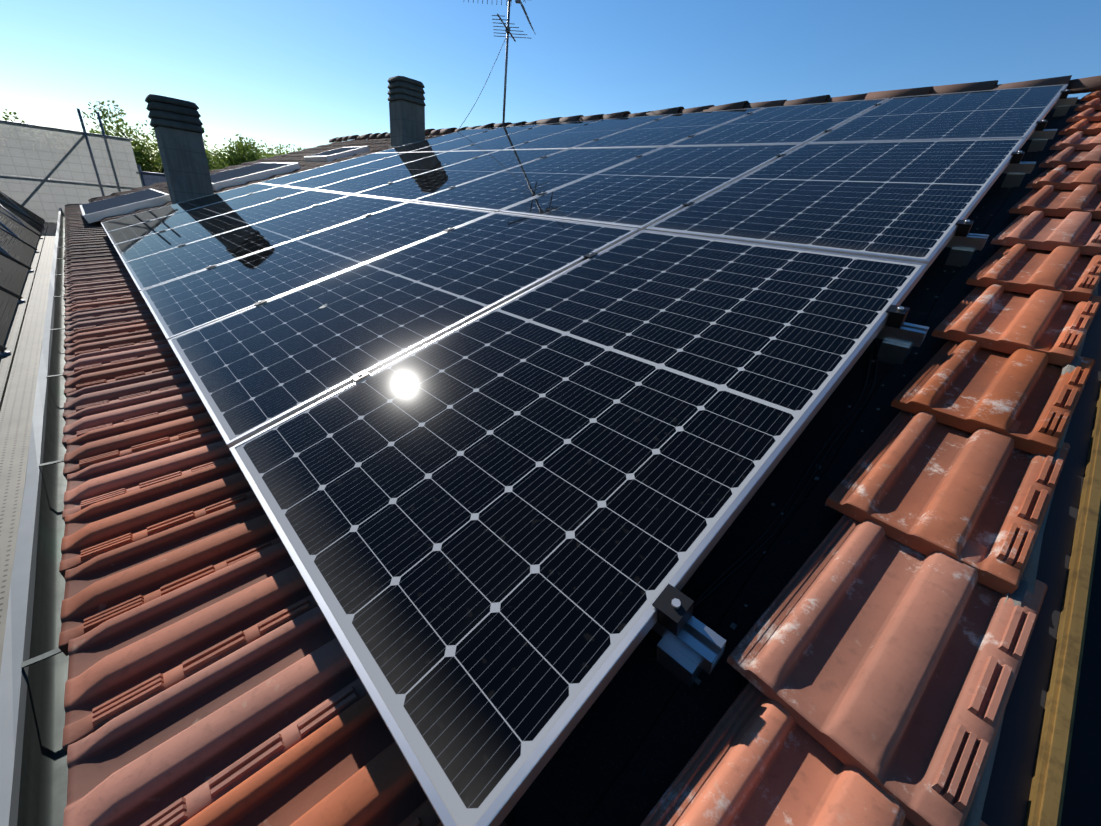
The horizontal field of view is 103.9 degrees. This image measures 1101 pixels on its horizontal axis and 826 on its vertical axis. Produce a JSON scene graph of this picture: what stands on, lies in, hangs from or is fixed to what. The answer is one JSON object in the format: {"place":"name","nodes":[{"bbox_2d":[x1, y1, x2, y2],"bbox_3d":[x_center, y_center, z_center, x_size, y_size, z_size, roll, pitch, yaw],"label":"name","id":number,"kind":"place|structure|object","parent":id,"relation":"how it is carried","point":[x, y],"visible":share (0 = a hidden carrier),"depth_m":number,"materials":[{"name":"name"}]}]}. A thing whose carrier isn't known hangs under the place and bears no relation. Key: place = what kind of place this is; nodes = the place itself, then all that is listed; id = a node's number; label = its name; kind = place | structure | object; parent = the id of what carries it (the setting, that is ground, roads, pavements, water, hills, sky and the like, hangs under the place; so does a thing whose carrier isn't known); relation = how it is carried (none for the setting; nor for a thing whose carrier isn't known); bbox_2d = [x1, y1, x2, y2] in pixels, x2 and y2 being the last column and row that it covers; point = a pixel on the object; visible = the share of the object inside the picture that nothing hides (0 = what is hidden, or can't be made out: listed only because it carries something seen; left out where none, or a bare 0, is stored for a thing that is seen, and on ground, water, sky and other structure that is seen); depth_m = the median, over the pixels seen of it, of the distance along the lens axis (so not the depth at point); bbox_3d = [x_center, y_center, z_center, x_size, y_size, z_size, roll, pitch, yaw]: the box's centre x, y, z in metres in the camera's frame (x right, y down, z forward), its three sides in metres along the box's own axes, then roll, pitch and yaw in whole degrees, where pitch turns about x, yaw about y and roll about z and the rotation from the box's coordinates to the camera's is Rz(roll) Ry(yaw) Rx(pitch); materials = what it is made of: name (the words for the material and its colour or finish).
{"place":"outdoors","nodes":[
{"label":"outdoors","id":0,"kind":"place"},
{"bbox_2d":[141,172,166,185],"bbox_3d":[-9.614,-4.793,10.824,0.540,2.150,0.001,-18,34,-42],"label":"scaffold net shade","id":1,"kind":"object","parent":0,"point":[150,177],"visible":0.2,"depth_m":10.36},
{"bbox_2d":[88,128,225,179],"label":"tree","id":2,"kind":"object","parent":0,"point":[97,132],"visible":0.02,"depth_m":40.76,"materials":[{"name":"green plant"}]},
{"bbox_2d":[0,0,1100,163],"label":"sky","id":3,"kind":"structure","parent":0,"point":[305,74],"materials":[{"name":"blue"}]},
{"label":"house","id":4,"kind":"structure","parent":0},
{"bbox_2d":[504,110,1100,825],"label":"roof slab","id":5,"kind":"structure","parent":4,"relation":"on","point":[534,806],"depth_m":0.61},
{"bbox_2d":[0,208,68,825],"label":"eave gutter","id":6,"kind":"object","parent":5,"relation":"attached to","point":[33,773],"visible":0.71,"depth_m":0.94,"materials":[{"name":"metal"}]},
{"bbox_2d":[21,258,64,668],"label":"gutter brackets","id":7,"kind":"object","parent":6,"relation":"in","point":[39,658],"visible":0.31,"depth_m":0.84,"materials":[{"name":"metal"}]},
{"bbox_2d":[63,250,116,259],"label":"tile","id":8,"kind":"object","parent":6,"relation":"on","point":[89,253],"visible":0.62,"depth_m":4.08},
{"bbox_2d":[64,253,118,262],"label":"tile","id":9,"kind":"object","parent":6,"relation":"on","point":[92,256],"visible":0.52,"depth_m":3.95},
{"bbox_2d":[64,260,122,271],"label":"tile","id":10,"kind":"object","parent":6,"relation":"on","point":[75,265],"visible":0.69,"depth_m":3.66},
{"bbox_2d":[64,263,125,275],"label":"tile","id":11,"kind":"object","parent":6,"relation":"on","point":[92,268],"visible":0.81,"depth_m":3.51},
{"bbox_2d":[64,268,127,281],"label":"tile","id":12,"kind":"object","parent":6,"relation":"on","point":[97,272],"visible":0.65,"depth_m":3.38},
{"bbox_2d":[64,277,133,291],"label":"tile","id":13,"kind":"object","parent":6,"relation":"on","point":[98,283],"visible":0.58,"depth_m":3.09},
{"bbox_2d":[65,241,111,248],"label":"tile","id":14,"kind":"object","parent":5,"relation":"on","point":[88,244],"visible":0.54,"depth_m":4.51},
{"bbox_2d":[64,244,113,252],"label":"tile","id":15,"kind":"object","parent":5,"relation":"on","point":[88,247],"visible":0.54,"depth_m":4.38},
{"bbox_2d":[64,247,115,255],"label":"tile","id":16,"kind":"object","parent":5,"relation":"on","point":[88,250],"visible":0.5,"depth_m":4.23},
{"bbox_2d":[64,256,120,266],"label":"tile","id":17,"kind":"object","parent":5,"relation":"on","point":[90,260],"visible":0.33,"depth_m":3.80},
{"bbox_2d":[63,272,130,287],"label":"tile","id":18,"kind":"object","parent":5,"relation":"on","point":[93,278],"visible":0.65,"depth_m":3.23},
{"bbox_2d":[63,282,136,300],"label":"tile","id":19,"kind":"object","parent":5,"relation":"on","point":[87,290],"visible":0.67,"depth_m":2.95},
{"bbox_2d":[64,288,140,307],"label":"tile","id":20,"kind":"object","parent":5,"relation":"on","point":[101,295],"visible":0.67,"depth_m":2.81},
{"bbox_2d":[64,295,144,313],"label":"tile","id":21,"kind":"object","parent":5,"relation":"on","point":[74,307],"visible":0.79,"depth_m":2.67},
{"bbox_2d":[64,301,149,326],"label":"tile","id":22,"kind":"object","parent":5,"relation":"on","point":[104,311],"visible":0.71,"depth_m":2.53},
{"bbox_2d":[64,310,153,335],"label":"tile","id":23,"kind":"object","parent":5,"relation":"on","point":[86,323],"visible":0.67,"depth_m":2.38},
{"bbox_2d":[63,318,159,349],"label":"tile","id":24,"kind":"object","parent":5,"relation":"on","point":[103,331],"visible":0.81,"depth_m":2.25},
{"bbox_2d":[64,328,165,359],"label":"tile","id":25,"kind":"object","parent":5,"relation":"on","point":[107,342],"visible":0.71,"depth_m":2.10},
{"bbox_2d":[63,339,173,379],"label":"tile","id":26,"kind":"object","parent":5,"relation":"on","point":[98,358],"visible":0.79,"depth_m":1.95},
{"bbox_2d":[64,352,181,396],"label":"tile","id":27,"kind":"object","parent":5,"relation":"on","point":[87,377],"visible":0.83,"depth_m":1.81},
{"bbox_2d":[80,189,170,222],"bbox_3d":[-6.516,-3.199,6.585,1.005,0.101,2.100,-37,45,-29],"label":"skylight","id":28,"kind":"object","parent":5,"relation":"on","point":[96,211],"visible":0.96,"depth_m":6.09,"materials":[{"name":"glass"}]},
{"bbox_2d":[62,367,191,421],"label":"tile","id":29,"kind":"object","parent":5,"relation":"on","point":[94,395],"visible":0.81,"depth_m":1.67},
{"bbox_2d":[62,384,202,448],"bbox_3d":[-1.464,-0.014,1.567,0.430,0.047,0.230,-23,38,-35],"label":"tile","id":30,"kind":"object","parent":5,"relation":"on","point":[86,420],"visible":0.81,"depth_m":1.53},
{"bbox_2d":[63,404,217,479],"bbox_3d":[-1.301,0.065,1.425,0.430,0.047,0.230,-23,38,-36],"label":"tile","id":31,"kind":"object","parent":5,"relation":"on","point":[87,449],"visible":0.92,"depth_m":1.38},
{"bbox_2d":[62,430,233,521],"bbox_3d":[-1.137,0.155,1.280,0.430,0.048,0.230,-23,38,-36],"label":"tile","id":32,"kind":"object","parent":5,"relation":"on","point":[97,482],"visible":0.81,"depth_m":1.24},
{"bbox_2d":[59,459,255,578],"bbox_3d":[-0.985,0.237,1.140,0.430,0.047,0.230,-23,38,-36],"label":"tile","id":33,"kind":"object","parent":5,"relation":"on","point":[98,528],"visible":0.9,"depth_m":1.10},
{"bbox_2d":[58,497,281,655],"bbox_3d":[-0.821,0.323,0.994,0.430,0.047,0.230,-23,38,-35],"label":"tile","id":34,"kind":"object","parent":5,"relation":"on","point":[102,588],"visible":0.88,"depth_m":0.95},
{"bbox_2d":[144,94,213,203],"bbox_3d":[-4.984,-3.289,5.913,0.524,1.724,0.524,-18,34,-42],"label":"chimney","id":35,"kind":"object","parent":5,"relation":"on","point":[176,124],"visible":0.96,"depth_m":5.65,"materials":[{"name":"concrete"}]},
{"bbox_2d":[62,542,317,751],"bbox_3d":[-0.656,0.398,0.854,0.430,0.047,0.230,-23,38,-36],"label":"tile","id":36,"kind":"object","parent":5,"relation":"on","point":[120,664],"visible":0.92,"depth_m":0.81,"materials":[{"name":"ceramic"}]},
{"bbox_2d":[63,606,367,825],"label":"tile","id":37,"kind":"object","parent":5,"relation":"on","point":[183,751],"visible":0.94,"depth_m":0.67,"materials":[{"name":"ceramic"}]},
{"bbox_2d":[180,694,439,825],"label":"tile","id":38,"kind":"object","parent":5,"relation":"on","point":[349,766],"visible":0.62,"depth_m":0.62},
{"bbox_2d":[387,76,425,146],"bbox_3d":[-2.553,-5.051,7.699,0.524,1.504,0.524,-18,34,-42],"label":"chimney","id":39,"kind":"object","parent":5,"relation":"on","point":[406,99],"visible":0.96,"depth_m":7.44,"materials":[{"name":"concrete"}]},
{"bbox_2d":[468,0,535,122],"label":"tv antenna","id":40,"kind":"object","parent":5,"relation":"on","point":[507,30],"visible":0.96,"depth_m":6.68,"materials":[{"name":"metal"}]},
{"bbox_2d":[599,111,630,119],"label":"ridge tile","id":41,"kind":"object","parent":5,"relation":"on","point":[613,115],"visible":0.56,"depth_m":5.68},
{"bbox_2d":[646,106,683,115],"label":"ridge tile","id":42,"kind":"object","parent":5,"relation":"on","point":[674,110],"visible":0.6,"depth_m":5.18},
{"bbox_2d":[535,106,1061,825],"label":"roof underlayment","id":43,"kind":"object","parent":5,"relation":"on","point":[587,762],"depth_m":0.77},
{"bbox_2d":[677,105,713,113],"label":"ridge tile","id":44,"kind":"object","parent":43,"relation":"on","point":[694,109],"visible":0.4,"depth_m":4.95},
{"bbox_2d":[703,101,748,111],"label":"ridge tile","id":45,"kind":"object","parent":43,"relation":"on","point":[736,105],"visible":0.5,"depth_m":4.68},
{"bbox_2d":[781,95,830,105],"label":"ridge tile","id":46,"kind":"object","parent":43,"relation":"on","point":[816,99],"visible":0.46,"depth_m":4.20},
{"bbox_2d":[742,100,786,108],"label":"ridge tile","id":47,"kind":"object","parent":46,"relation":"on","point":[775,103],"visible":0.44,"depth_m":4.47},
{"bbox_2d":[694,176,1024,684],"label":"mortar crumbs","id":48,"kind":"object","parent":43,"relation":"on","point":[733,626],"visible":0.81,"depth_m":0.91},
{"bbox_2d":[651,97,1077,687],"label":"mounting rails","id":49,"kind":"object","parent":43,"relation":"on","point":[689,651],"visible":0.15,"depth_m":1.12,"materials":[{"name":"metal"}]},
{"bbox_2d":[101,183,278,231],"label":"solar panel","id":50,"kind":"object","parent":49,"relation":"on","point":[131,220],"visible":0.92,"depth_m":5.08,"materials":[{"name":"glass"}]},
{"bbox_2d":[106,186,308,244],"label":"solar panel","id":51,"kind":"object","parent":49,"relation":"on","point":[132,232],"visible":0.9,"depth_m":4.41,"materials":[{"name":"glass"}]},
{"bbox_2d":[113,190,350,262],"bbox_3d":[-2.790,-1.706,3.833,1.760,0.036,1.040,-37,45,-29],"label":"solar panel","id":52,"kind":"object","parent":49,"relation":"on","point":[141,247],"visible":0.92,"depth_m":3.74,"materials":[{"name":"glass"}]},
{"bbox_2d":[124,195,408,290],"bbox_3d":[-2.051,-1.322,3.177,1.760,0.036,1.040,-37,45,-29],"label":"solar panel","id":53,"kind":"object","parent":49,"relation":"on","point":[152,270],"visible":0.9,"depth_m":3.06,"materials":[{"name":"glass"}]},
{"bbox_2d":[140,202,494,339],"bbox_3d":[-1.313,-0.937,2.522,1.760,0.036,1.040,-37,45,-29],"label":"solar panel","id":54,"kind":"object","parent":49,"relation":"on","point":[186,304],"visible":0.84,"depth_m":2.38,"materials":[{"name":"glass"}]},
{"bbox_2d":[259,152,405,185],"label":"solar panel","id":55,"kind":"object","parent":49,"relation":"on","point":[314,172],"visible":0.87,"depth_m":5.94,"materials":[{"name":"glass"}]},
{"bbox_2d":[282,152,443,189],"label":"solar panel","id":56,"kind":"object","parent":49,"relation":"on","point":[312,183],"visible":0.82,"depth_m":5.28,"materials":[{"name":"glass"}]},
{"bbox_2d":[168,212,638,447],"bbox_3d":[-0.574,-0.553,1.865,1.760,0.035,1.040,-37,45,-29],"label":"solar panel","id":57,"kind":"object","parent":49,"relation":"on","point":[252,371],"visible":0.84,"depth_m":1.66,"materials":[{"name":"glass"}]},
{"bbox_2d":[313,150,499,194],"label":"solar panel","id":58,"kind":"object","parent":49,"relation":"on","point":[359,184],"visible":0.79,"depth_m":4.61,"materials":[{"name":"glass"}]},
{"bbox_2d":[376,127,500,152],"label":"solar panel","id":59,"kind":"object","parent":49,"relation":"on","point":[433,141],"visible":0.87,"depth_m":6.81,"materials":[{"name":"glass"}]},
{"bbox_2d":[355,149,567,201],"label":"solar panel","id":60,"kind":"object","parent":49,"relation":"on","point":[411,189],"visible":0.82,"depth_m":3.94,"materials":[{"name":"glass"}]},
{"bbox_2d":[410,124,544,151],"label":"solar panel","id":61,"kind":"object","parent":49,"relation":"on","point":[471,139],"visible":0.84,"depth_m":6.15,"materials":[{"name":"glass"}]},
{"bbox_2d":[452,119,602,150],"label":"solar panel","id":62,"kind":"object","parent":49,"relation":"on","point":[518,138],"visible":0.84,"depth_m":5.49,"materials":[{"name":"glass"}]},
{"bbox_2d":[413,147,662,212],"bbox_3d":[-0.063,-1.866,3.384,1.760,0.036,1.040,-37,45,-29],"label":"solar panel","id":63,"kind":"object","parent":49,"relation":"on","point":[495,192],"visible":0.82,"depth_m":3.27,"materials":[{"name":"glass"}]},
{"bbox_2d":[229,230,927,825],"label":"solar panel","id":64,"kind":"object","parent":49,"relation":"on","point":[501,528],"visible":0.91,"depth_m":0.88,"materials":[{"name":"glass"}]},
{"bbox_2d":[503,114,672,149],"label":"solar panel","id":65,"kind":"object","parent":49,"relation":"on","point":[579,136],"visible":0.84,"depth_m":4.82,"materials":[{"name":"glass"}]},
{"bbox_2d":[145,90,1069,635],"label":"panel clamps","id":66,"kind":"object","parent":49,"relation":"on","point":[671,620],"visible":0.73,"depth_m":1.11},
{"bbox_2d":[147,89,1068,608],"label":"bolts","id":67,"kind":"object","parent":66,"relation":"attached to","point":[675,603],"visible":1,"depth_m":1.12,"materials":[{"name":"metal"}]},
{"bbox_2d":[500,143,802,230],"bbox_3d":[0.675,-1.482,2.728,1.760,0.036,1.040,-37,45,-29],"label":"solar panel","id":68,"kind":"object","parent":49,"relation":"on","point":[643,192],"visible":0.79,"depth_m":2.59,"materials":[{"name":"glass"}]},
{"bbox_2d":[572,107,764,148],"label":"solar panel","id":69,"kind":"object","parent":49,"relation":"on","point":[668,130],"visible":0.82,"depth_m":4.15,"materials":[{"name":"glass"}]},
{"bbox_2d":[669,98,889,145],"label":"solar panel","id":70,"kind":"object","parent":49,"relation":"on","point":[798,124],"visible":0.82,"depth_m":3.48,"materials":[{"name":"glass"}]},
{"bbox_2d":[646,138,1025,271],"bbox_3d":[1.414,-1.097,2.072,1.760,0.037,1.040,-37,45,-29],"label":"solar panel","id":71,"kind":"object","parent":49,"relation":"on","point":[912,201],"visible":0.92,"depth_m":1.89,"materials":[{"name":"glass"}]},
{"bbox_2d":[808,84,1067,144],"bbox_3d":[2.663,-2.027,2.935,1.760,0.036,1.040,-37,45,-29],"label":"solar panel","id":72,"kind":"object","parent":49,"relation":"on","point":[1010,113],"visible":0.92,"depth_m":2.81,"materials":[{"name":"glass"}]},
{"bbox_2d":[864,86,932,99],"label":"ridge tile","id":73,"kind":"object","parent":43,"relation":"on","point":[890,94],"visible":0.6,"depth_m":3.73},
{"bbox_2d":[824,93,867,102],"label":"ridge tile","id":74,"kind":"object","parent":73,"relation":"on","point":[849,98],"visible":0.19,"depth_m":4.00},
{"bbox_2d":[992,75,1071,89],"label":"ridge tile","id":75,"kind":"object","parent":43,"relation":"on","point":[1061,80],"visible":0.35,"depth_m":3.20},
{"bbox_2d":[928,80,997,94],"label":"ridge tile","id":76,"kind":"object","parent":75,"relation":"on","point":[973,86],"visible":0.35,"depth_m":3.46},
{"bbox_2d":[1060,518,1100,825],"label":"neighbour roof","id":77,"kind":"structure","parent":4,"relation":"on","point":[1082,801],"depth_m":0.90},
{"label":"roof slope","id":78,"kind":"object","parent":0,"visible":0},
{"bbox_2d":[1024,380,1100,825],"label":"wooden board","id":79,"kind":"object","parent":78,"relation":"attached to","point":[1046,794],"depth_m":0.57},
{"bbox_2d":[981,279,1100,825],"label":"verge flashing","id":80,"kind":"object","parent":79,"relation":"attached to","point":[1007,797],"depth_m":0.60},
{"bbox_2d":[963,256,1097,825],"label":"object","id":81,"kind":"object","parent":80,"relation":"attached to","point":[1029,575],"visible":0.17,"depth_m":0.65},
{"label":"tile","id":82,"kind":"object","parent":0,"visible":0},
{"bbox_2d":[304,146,369,161],"bbox_3d":[-3.939,-4.758,7.926,0.800,0.091,1.100,-37,45,-29],"label":"roof window","id":83,"kind":"structure","parent":82,"relation":"on","point":[334,154],"depth_m":7.67,"materials":[{"name":"metal"}]},
{"label":"ground","id":84,"kind":"structure","parent":0,"visible":0},
{"bbox_2d":[0,109,77,215],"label":"tree","id":85,"kind":"object","parent":84,"relation":"on","point":[8,118],"depth_m":33.28,"materials":[{"name":"green plant"}]},
{"bbox_2d":[0,108,164,355],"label":"scaffold tubes","id":86,"kind":"object","parent":84,"relation":"on","point":[3,252],"visible":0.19,"depth_m":8.60},
{"bbox_2d":[0,221,56,670],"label":"scaffold deck","id":87,"kind":"structure","parent":86,"relation":"on","point":[19,366],"depth_m":2.54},
{"bbox_2d":[0,122,141,352],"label":"scaffold net","id":88,"kind":"object","parent":86,"relation":"attached to","point":[36,198],"depth_m":9.19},
{"bbox_2d":[34,130,149,206],"bbox_3d":[-36.977,-17.684,36.142,8.566,10.090,8.095,-18,34,-42],"label":"tree","id":89,"kind":"object","parent":84,"relation":"on","point":[137,160],"depth_m":34.68,"materials":[{"name":"green plant"}]},
{"bbox_2d":[82,100,222,190],"bbox_3d":[-35.822,-20.787,39.459,9.984,13.150,12.271,-18,34,-42],"label":"tree","id":90,"kind":"object","parent":84,"relation":"on","point":[146,160],"visible":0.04,"depth_m":36.73,"materials":[{"name":"green plant"}]},
{"bbox_2d":[206,133,269,170],"bbox_3d":[-27.529,-18.518,38.529,9.304,11.526,7.891,-18,34,-42],"label":"tree","id":91,"kind":"object","parent":84,"relation":"on","point":[227,161],"visible":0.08,"depth_m":36.34,"materials":[{"name":"green plant"}]},
{"bbox_2d":[204,141,274,170],"bbox_3d":[-27.695,-19.450,40.993,9.301,11.119,8.316,-18,34,-42],"label":"tree","id":92,"kind":"object","parent":84,"relation":"on","point":[250,156],"visible":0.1,"depth_m":36.92,"materials":[{"name":"green plant"}]},
{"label":"tile","id":93,"kind":"object","parent":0,"visible":0},
{"bbox_2d":[210,162,300,190],"bbox_3d":[-5.307,-4.098,7.419,1.300,0.101,2.100,-37,45,-29],"label":"skylight","id":94,"kind":"object","parent":93,"relation":"on","point":[242,175],"visible":0.71,"depth_m":6.93,"materials":[{"name":"glass"}]},
{"label":"tile","id":95,"kind":"object","parent":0,"visible":0},
{"bbox_2d":[640,682,987,825],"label":"tile","id":96,"kind":"object","parent":95,"relation":"on","point":[759,758],"visible":0.62,"depth_m":0.52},
{"bbox_2d":[726,514,1047,825],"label":"tile","id":97,"kind":"object","parent":96,"relation":"on","point":[871,650],"visible":0.98,"depth_m":0.59,"materials":[{"name":"ceramic"}]},
{"bbox_2d":[825,410,1069,594],"bbox_3d":[0.763,0.111,0.820,0.430,0.047,0.260,-30,42,-29],"label":"tile","id":98,"kind":"object","parent":97,"relation":"on","point":[926,483],"visible":0.88,"depth_m":0.78,"materials":[{"name":"ceramic"}]},
{"bbox_2d":[891,339,1094,455],"bbox_3d":[1.024,-0.076,0.991,0.430,0.047,0.260,-29,41,-29],"label":"tile","id":99,"kind":"object","parent":98,"relation":"on","point":[970,386],"visible":1,"depth_m":0.95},
{"bbox_2d":[931,284,1100,365],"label":"tile","id":100,"kind":"object","parent":99,"relation":"on","point":[997,317],"visible":0.81,"depth_m":1.13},
{"bbox_2d":[966,242,1100,301],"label":"tile","id":101,"kind":"object","parent":100,"relation":"on","point":[1020,268],"visible":0.88,"depth_m":1.31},
{"bbox_2d":[990,208,1100,255],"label":"tile","id":102,"kind":"object","parent":101,"relation":"on","point":[1039,230],"visible":0.9,"depth_m":1.49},
{"bbox_2d":[1009,182,1100,218],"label":"tile","id":103,"kind":"object","parent":102,"relation":"on","point":[1048,200],"visible":0.9,"depth_m":1.68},
{"bbox_2d":[1026,163,1100,190],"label":"tile","id":104,"kind":"object","parent":103,"relation":"on","point":[1061,177],"visible":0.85,"depth_m":1.85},
{"bbox_2d":[1039,145,1100,167],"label":"tile","id":105,"kind":"object","parent":104,"relation":"on","point":[1070,157],"visible":0.94,"depth_m":2.03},
{"bbox_2d":[1049,131,1100,149],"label":"tile","id":106,"kind":"object","parent":105,"relation":"on","point":[1078,140],"visible":0.96,"depth_m":2.22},
{"bbox_2d":[1058,119,1100,134],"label":"tile","id":107,"kind":"object","parent":106,"relation":"on","point":[1086,126],"visible":0.9,"depth_m":2.40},
{"bbox_2d":[1066,108,1100,121],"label":"tile","id":108,"kind":"object","parent":107,"relation":"on","point":[1091,114],"visible":0.9,"depth_m":2.58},
{"bbox_2d":[1074,98,1100,110],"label":"tile","id":109,"kind":"object","parent":108,"relation":"on","point":[1095,103],"visible":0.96,"depth_m":2.76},
{"bbox_2d":[1080,91,1100,100],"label":"tile","id":110,"kind":"object","parent":109,"relation":"on","point":[1091,96],"visible":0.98,"depth_m":2.93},
{"bbox_2d":[1066,75,1100,93],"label":"ridge tile","id":111,"kind":"object","parent":110,"relation":"on","point":[1084,85],"visible":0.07,"depth_m":3.06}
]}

